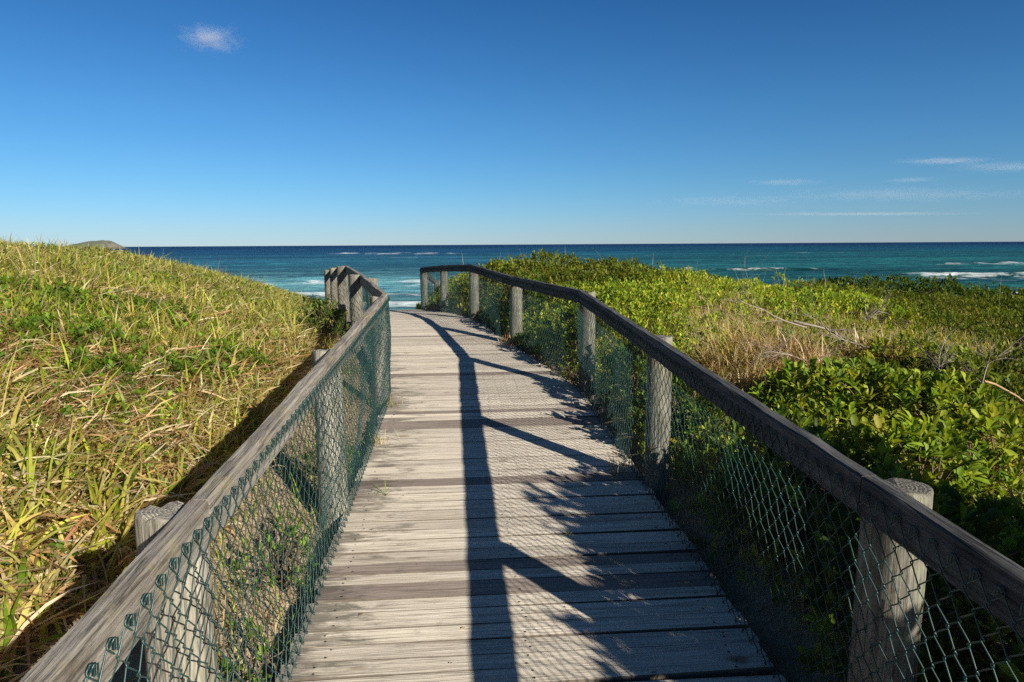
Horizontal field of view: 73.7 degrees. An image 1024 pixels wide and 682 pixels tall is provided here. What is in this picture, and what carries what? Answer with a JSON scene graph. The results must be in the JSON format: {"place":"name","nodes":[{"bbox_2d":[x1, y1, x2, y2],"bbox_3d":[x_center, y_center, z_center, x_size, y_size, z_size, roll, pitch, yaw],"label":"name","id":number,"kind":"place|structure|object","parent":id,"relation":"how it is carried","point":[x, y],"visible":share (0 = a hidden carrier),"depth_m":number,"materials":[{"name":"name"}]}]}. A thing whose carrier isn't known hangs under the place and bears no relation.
{"place":"outdoors","nodes":[
{"label":"outdoors","id":0,"kind":"place"},
{"bbox_2d":[69,240,128,248],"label":"headland","id":1,"kind":"structure","parent":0,"point":[106,243],"depth_m":2421.83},
{"bbox_2d":[0,232,381,681],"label":"dune grass","id":2,"kind":"structure","parent":0,"point":[101,529],"depth_m":3.90,"materials":[{"name":"green plant"}]},
{"bbox_2d":[0,279,1023,681],"bbox_3d":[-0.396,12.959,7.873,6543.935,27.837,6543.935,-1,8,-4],"label":"ground","id":3,"kind":"structure","parent":0,"point":[134,657],"depth_m":3.33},
{"bbox_2d":[0,274,101,308],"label":"bush","id":4,"kind":"object","parent":3,"relation":"on","point":[77,290],"visible":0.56,"depth_m":6.24,"materials":[{"name":"green plant"}]},
{"bbox_2d":[0,307,154,363],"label":"bush","id":5,"kind":"object","parent":3,"relation":"on","point":[77,329],"visible":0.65,"depth_m":5.28,"materials":[{"name":"green plant"}]},
{"bbox_2d":[52,342,167,395],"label":"bush","id":6,"kind":"object","parent":3,"relation":"on","point":[108,359],"visible":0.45,"depth_m":4.71,"materials":[{"name":"green plant"}]},
{"bbox_2d":[103,291,199,321],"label":"bush","id":7,"kind":"object","parent":3,"relation":"on","point":[138,299],"visible":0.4,"depth_m":6.87,"materials":[{"name":"green plant"}]},
{"bbox_2d":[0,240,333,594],"bbox_3d":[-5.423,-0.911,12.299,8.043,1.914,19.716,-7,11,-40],"label":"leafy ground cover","id":8,"kind":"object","parent":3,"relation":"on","point":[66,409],"visible":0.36,"depth_m":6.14,"materials":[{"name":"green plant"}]},
{"bbox_2d":[127,345,244,393],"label":"bush","id":9,"kind":"object","parent":3,"relation":"on","point":[177,362],"visible":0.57,"depth_m":5.30,"materials":[{"name":"green plant"}]},
{"bbox_2d":[199,337,278,379],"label":"bush","id":10,"kind":"object","parent":3,"relation":"on","point":[214,352],"visible":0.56,"depth_m":5.89,"materials":[{"name":"green plant"}]},
{"bbox_2d":[217,615,291,681],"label":"weed","id":11,"kind":"object","parent":3,"relation":"on","point":[224,668],"visible":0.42,"depth_m":2.54,"materials":[{"name":"green plant"}]},
{"bbox_2d":[232,510,320,596],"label":"weed","id":12,"kind":"object","parent":3,"relation":"on","point":[284,568],"visible":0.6,"depth_m":3.25,"materials":[{"name":"green plant"}]},
{"bbox_2d":[295,293,349,345],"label":"leafy bush","id":13,"kind":"object","parent":3,"relation":"on","point":[321,318],"visible":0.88,"depth_m":8.22,"materials":[{"name":"green plant"}]},
{"bbox_2d":[298,433,361,491],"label":"weed","id":14,"kind":"object","parent":3,"relation":"on","point":[349,456],"visible":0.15,"depth_m":4.46,"materials":[{"name":"green plant"}]},
{"bbox_2d":[452,254,534,305],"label":"bright bush","id":15,"kind":"object","parent":3,"relation":"on","point":[497,263],"visible":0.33,"depth_m":12.80,"materials":[{"name":"green plant"}]},
{"bbox_2d":[494,334,522,346],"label":"grass tuft","id":16,"kind":"object","parent":3,"relation":"on","point":[506,344],"visible":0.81,"depth_m":8.69,"materials":[{"name":"beige plant"}]},
{"bbox_2d":[512,332,536,354],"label":"weed","id":17,"kind":"object","parent":3,"relation":"on","point":[520,341],"visible":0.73,"depth_m":8.44,"materials":[{"name":"green plant"}]},
{"bbox_2d":[505,273,555,325],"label":"shaded shrub","id":18,"kind":"object","parent":3,"relation":"on","point":[529,291],"visible":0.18,"depth_m":9.48,"materials":[{"name":"green plant"}]},
{"bbox_2d":[276,309,785,681],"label":"boardwalk","id":19,"kind":"structure","parent":3,"relation":"on","point":[499,478],"depth_m":3.37,"materials":[{"name":"grey wood"}]},
{"bbox_2d":[19,266,391,681],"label":"timber fence","id":20,"kind":"object","parent":19,"relation":"on","point":[158,594],"visible":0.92,"depth_m":1.94,"materials":[{"name":"grey wood"}]},
{"bbox_2d":[367,277,377,302],"bbox_3d":[-2.056,-0.514,10.097,0.176,0.852,0.176,-1,8,-4],"label":"bollard","id":21,"kind":"object","parent":19,"relation":"on","point":[374,280],"visible":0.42,"depth_m":9.99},
{"bbox_2d":[361,425,400,447],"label":"grass tuft","id":22,"kind":"object","parent":19,"relation":"on","point":[379,438],"visible":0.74,"depth_m":4.96,"materials":[{"name":"beige plant"}]},
{"bbox_2d":[373,392,402,407],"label":"grass tuft","id":23,"kind":"object","parent":19,"relation":"on","point":[390,400],"visible":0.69,"depth_m":5.99,"materials":[{"name":"beige plant"}]},
{"bbox_2d":[360,380,756,674],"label":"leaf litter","id":24,"kind":"object","parent":19,"relation":"on","point":[654,594],"visible":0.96,"depth_m":2.90,"materials":[{"name":"brown plant"}]},
{"bbox_2d":[608,444,639,475],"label":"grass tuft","id":25,"kind":"object","parent":19,"relation":"on","point":[618,466],"visible":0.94,"depth_m":4.44,"materials":[{"name":"plant"}]},
{"bbox_2d":[501,248,585,283],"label":"bright bush","id":26,"kind":"object","parent":3,"relation":"on","point":[542,258],"visible":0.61,"depth_m":12.39,"materials":[{"name":"green plant"}]},
{"bbox_2d":[533,342,558,368],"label":"weed","id":27,"kind":"object","parent":3,"relation":"on","point":[554,354],"visible":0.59,"depth_m":7.75,"materials":[{"name":"green plant"}]},
{"bbox_2d":[559,362,578,387],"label":"weed","id":28,"kind":"object","parent":3,"relation":"on","point":[571,380],"visible":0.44,"depth_m":6.92,"materials":[{"name":"green plant"}]},
{"bbox_2d":[544,292,613,363],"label":"shaded shrub","id":29,"kind":"object","parent":3,"relation":"on","point":[572,332],"visible":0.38,"depth_m":7.48,"materials":[{"name":"green plant"}]},
{"bbox_2d":[559,256,655,272],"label":"bright bush","id":30,"kind":"object","parent":3,"relation":"on","point":[603,264],"visible":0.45,"depth_m":11.84,"materials":[{"name":"green plant"}]},
{"bbox_2d":[597,337,676,411],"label":"shaded shrub","id":31,"kind":"object","parent":3,"relation":"on","point":[626,369],"visible":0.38,"depth_m":5.74,"materials":[{"name":"green plant"}]},
{"bbox_2d":[621,374,731,472],"bbox_3d":[1.172,0.492,4.766,0.694,0.686,1.254,-1,8,-4],"label":"shaded shrub","id":32,"kind":"object","parent":3,"relation":"on","point":[678,419],"visible":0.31,"depth_m":4.63,"materials":[{"name":"green plant"}]},
{"bbox_2d":[415,257,1023,681],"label":"leafy ground cover","id":33,"kind":"object","parent":3,"relation":"on","point":[631,285],"visible":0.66,"depth_m":7.74,"materials":[{"name":"green plant"}]},
{"bbox_2d":[419,264,1023,681],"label":"timber fence","id":34,"kind":"object","parent":3,"relation":"on","point":[907,536],"visible":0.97,"depth_m":2.25,"materials":[{"name":"wood"}]},
{"bbox_2d":[675,311,804,409],"bbox_3d":[1.929,0.177,5.784,1.376,0.890,1.439,-8,11,-42],"label":"straw mound","id":35,"kind":"object","parent":3,"relation":"on","point":[729,354],"visible":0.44,"depth_m":5.62,"materials":[{"name":"beige plant"}]},
{"bbox_2d":[719,248,806,327],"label":"dead branch","id":36,"kind":"object","parent":35,"relation":"on","point":[759,307],"visible":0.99,"depth_m":5.96,"materials":[{"name":"wood"}]},
{"bbox_2d":[724,313,839,386],"bbox_3d":[2.152,0.087,5.219,1.068,0.696,0.594,-2,8,-11],"label":"dead branch","id":37,"kind":"object","parent":35,"relation":"on","point":[769,350],"visible":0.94,"depth_m":5.30,"materials":[{"name":"grey wood"}]},
{"bbox_2d":[687,402,895,571],"bbox_3d":[1.407,0.731,3.294,0.851,0.801,0.994,-8,11,-44],"label":"shaded shrub","id":38,"kind":"object","parent":3,"relation":"on","point":[816,429],"visible":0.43,"depth_m":3.29,"materials":[{"name":"green plant"}]},
{"bbox_2d":[726,318,861,396],"bbox_3d":[2.319,0.175,5.693,1.400,0.799,1.188,-1,8,-4],"label":"straw mound","id":39,"kind":"object","parent":3,"relation":"on","point":[806,350],"visible":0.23,"depth_m":5.60,"materials":[{"name":"beige plant"}]},
{"bbox_2d":[748,356,867,421],"bbox_3d":[2.169,0.360,5.048,0.881,0.543,0.860,3,9,22],"label":"broadleaf shrub","id":40,"kind":"object","parent":3,"relation":"on","point":[786,377],"visible":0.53,"depth_m":4.94,"materials":[{"name":"green plant"}]},
{"bbox_2d":[769,283,888,349],"bbox_3d":[2.754,-0.182,6.188,0.626,0.916,1.058,-8,11,-43],"label":"dead branch","id":41,"kind":"object","parent":3,"relation":"on","point":[842,336],"visible":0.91,"depth_m":6.19,"materials":[{"name":"wood"}]},
{"bbox_2d":[798,275,874,291],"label":"dense bush","id":42,"kind":"object","parent":3,"relation":"on","point":[836,281],"visible":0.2,"depth_m":14.97,"materials":[{"name":"green plant"}]},
{"bbox_2d":[794,310,899,347],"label":"dead branch","id":43,"kind":"object","parent":3,"relation":"on","point":[807,324],"visible":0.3,"depth_m":6.43,"materials":[{"name":"wood"}]},
{"bbox_2d":[786,395,922,485],"bbox_3d":[1.972,0.621,4.088,0.828,0.544,0.745,-1,8,-4],"label":"broadleaf shrub","id":44,"kind":"object","parent":3,"relation":"on","point":[827,416],"visible":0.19,"depth_m":4.12,"materials":[{"name":"green plant"}]},
{"bbox_2d":[815,323,936,370],"bbox_3d":[3.402,0.167,6.244,1.669,0.715,1.149,-1,8,-4],"label":"straw mound","id":45,"kind":"object","parent":3,"relation":"on","point":[843,350],"visible":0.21,"depth_m":6.21,"materials":[{"name":"beige plant"}]},
{"bbox_2d":[859,286,896,327],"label":"dead branch","id":46,"kind":"object","parent":3,"relation":"on","point":[873,313],"visible":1,"depth_m":7.87,"materials":[{"name":"grey wood"}]},
{"bbox_2d":[811,350,952,423],"bbox_3d":[2.494,0.364,4.870,0.876,0.586,0.892,-1,8,-4],"label":"broadleaf shrub","id":47,"kind":"object","parent":3,"relation":"on","point":[877,374],"visible":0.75,"depth_m":4.68,"materials":[{"name":"green plant"}]},
{"bbox_2d":[842,273,935,295],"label":"dense bush","id":48,"kind":"object","parent":3,"relation":"on","point":[888,280],"visible":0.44,"depth_m":14.29,"materials":[{"name":"green plant"}]},
{"bbox_2d":[796,452,1023,681],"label":"shaded shrub","id":49,"kind":"object","parent":3,"relation":"on","point":[995,517],"visible":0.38,"depth_m":2.34,"materials":[{"name":"green plant"}]},
{"bbox_2d":[857,330,968,371],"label":"broadleaf shrub","id":50,"kind":"object","parent":3,"relation":"on","point":[881,343],"visible":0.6,"depth_m":5.92,"materials":[{"name":"green plant"}]},
{"bbox_2d":[844,410,1001,509],"bbox_3d":[2.137,0.687,3.670,0.913,0.598,0.748,-1,8,-4],"label":"broadleaf shrub","id":51,"kind":"object","parent":3,"relation":"on","point":[932,445],"visible":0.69,"depth_m":3.61,"materials":[{"name":"green plant"}]},
{"bbox_2d":[887,274,983,295],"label":"dense bush","id":52,"kind":"object","parent":3,"relation":"on","point":[938,283],"visible":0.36,"depth_m":13.67,"materials":[{"name":"green plant"}]},
{"bbox_2d":[909,321,975,371],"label":"dead branch","id":53,"kind":"object","parent":3,"relation":"on","point":[948,359],"visible":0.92,"depth_m":5.56,"materials":[{"name":"wood"}]},
{"bbox_2d":[876,368,1023,436],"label":"broadleaf shrub","id":54,"kind":"object","parent":3,"relation":"on","point":[940,388],"visible":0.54,"depth_m":4.47,"materials":[{"name":"green plant"}]},
{"bbox_2d":[894,394,1023,494],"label":"broadleaf shrub","id":55,"kind":"object","parent":3,"relation":"on","point":[1013,425],"visible":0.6,"depth_m":3.88,"materials":[{"name":"green plant"}]},
{"bbox_2d":[907,341,1015,394],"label":"broadleaf shrub","id":56,"kind":"object","parent":3,"relation":"on","point":[966,351],"visible":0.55,"depth_m":5.56,"materials":[{"name":"green plant"}]},
{"bbox_2d":[938,280,1021,296],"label":"dense bush","id":57,"kind":"object","parent":3,"relation":"on","point":[975,288],"visible":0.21,"depth_m":13.20,"materials":[{"name":"green plant"}]},
{"bbox_2d":[956,333,1022,382],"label":"dead branch","id":58,"kind":"object","parent":3,"relation":"on","point":[987,364],"visible":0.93,"depth_m":5.26,"materials":[{"name":"wood"}]},
{"bbox_2d":[966,286,1023,296],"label":"dense bush","id":59,"kind":"object","parent":3,"relation":"on","point":[1021,290],"visible":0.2,"depth_m":12.92,"materials":[{"name":"green plant"}]},
{"bbox_2d":[983,380,1023,401],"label":"dead branch","id":60,"kind":"object","parent":3,"relation":"on","point":[999,386],"visible":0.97,"depth_m":4.64,"materials":[{"name":"beige wood"}]},
{"bbox_2d":[995,633,1023,681],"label":"shaded shrub","id":61,"kind":"object","parent":3,"relation":"on","point":[1016,665],"visible":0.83,"depth_m":1.89,"materials":[{"name":"green plant"}]},
{"bbox_2d":[0,0,1023,246],"label":"sky","id":62,"kind":"structure","parent":0,"point":[126,123],"materials":[{"name":"blue"}]},
{"bbox_2d":[34,242,1023,309],"bbox_3d":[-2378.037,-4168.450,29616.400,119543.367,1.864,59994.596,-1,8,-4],"label":"sea","id":63,"kind":"structure","parent":0,"point":[394,270],"depth_m":309.00,"materials":[{"name":"liquid"}]},
{"bbox_2d":[433,251,1023,681],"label":"dry grass","id":64,"kind":"structure","parent":0,"point":[843,331],"depth_m":7.44,"materials":[{"name":"plant"}]}
]}

